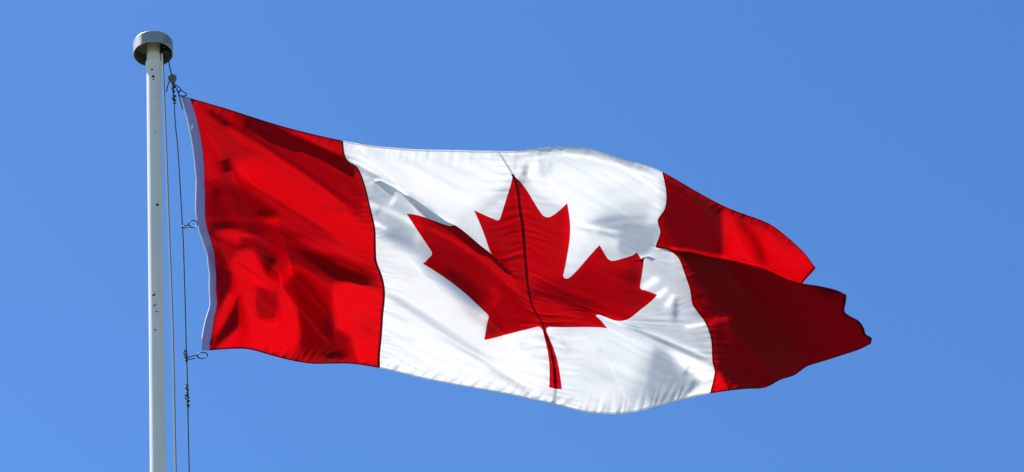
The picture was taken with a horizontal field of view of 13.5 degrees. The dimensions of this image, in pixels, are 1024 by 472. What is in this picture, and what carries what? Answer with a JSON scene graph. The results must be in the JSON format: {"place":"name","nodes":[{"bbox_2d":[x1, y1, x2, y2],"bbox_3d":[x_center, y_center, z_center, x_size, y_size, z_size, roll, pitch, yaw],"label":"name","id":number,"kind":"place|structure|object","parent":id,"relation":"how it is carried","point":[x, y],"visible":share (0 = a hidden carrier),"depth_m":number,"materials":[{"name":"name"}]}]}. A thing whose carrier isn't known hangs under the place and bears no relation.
{"place":"outdoors","nodes":[
{"label":"outdoors","id":0,"kind":"place"},
{"bbox_2d":[0,0,1023,471],"label":"sky","id":1,"kind":"structure","parent":0,"point":[884,139],"materials":[{"name":"blue"}]},
{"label":"paved circle","id":2,"kind":"structure","parent":0,"visible":0},
{"bbox_2d":[133,31,172,471],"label":"flagpole","id":3,"kind":"object","parent":2,"relation":"on","point":[149,47],"visible":1,"depth_m":23.81,"materials":[{"name":"white metal"}]},
{"bbox_2d":[161,53,176,471],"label":"halyard rope","id":4,"kind":"object","parent":3,"relation":"hanging from","point":[170,276],"visible":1,"depth_m":23.70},
{"bbox_2d":[166,54,189,471],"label":"halyard rope","id":5,"kind":"object","parent":3,"relation":"hanging from","point":[185,351],"visible":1,"depth_m":23.68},
{"bbox_2d":[168,74,176,84],"bbox_3d":[-1.928,-0.888,24.546,0.049,0.067,0.049,-4,-38,0],"label":"stopper ball","id":6,"kind":"object","parent":5,"relation":"attached to","point":[172,78],"visible":1,"depth_m":24.53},
{"bbox_2d":[174,85,186,95],"bbox_3d":[-1.877,-0.824,24.487,0.078,0.090,0.006,-4,-38,0],"label":"snap clip","id":7,"kind":"object","parent":5,"relation":"attached to","point":[180,91],"visible":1,"depth_m":24.48,"materials":[{"name":"metal"}]},
{"bbox_2d":[181,96,871,413],"bbox_3d":[0.072,0.102,24.308,3.872,1.866,0.619,2,-38,-8],"label":"flag","id":8,"kind":"object","parent":7,"relation":"hanging from","point":[585,279],"visible":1,"depth_m":24.24,"materials":[{"name":"red fabric"}]},
{"bbox_2d":[181,220,197,228],"bbox_3d":[-1.782,-0.064,23.899,0.093,0.040,0.030,-4,-38,0],"label":"snap clip","id":9,"kind":"object","parent":5,"relation":"attached to","point":[188,225],"visible":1,"depth_m":23.90,"materials":[{"name":"metal"}]},
{"bbox_2d":[187,352,207,359],"bbox_3d":[-1.700,0.648,23.350,0.117,0.031,0.030,-4,-38,0],"label":"snap clip","id":10,"kind":"object","parent":5,"relation":"attached to","point":[197,356],"visible":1,"depth_m":23.35,"materials":[{"name":"metal"}]}
]}

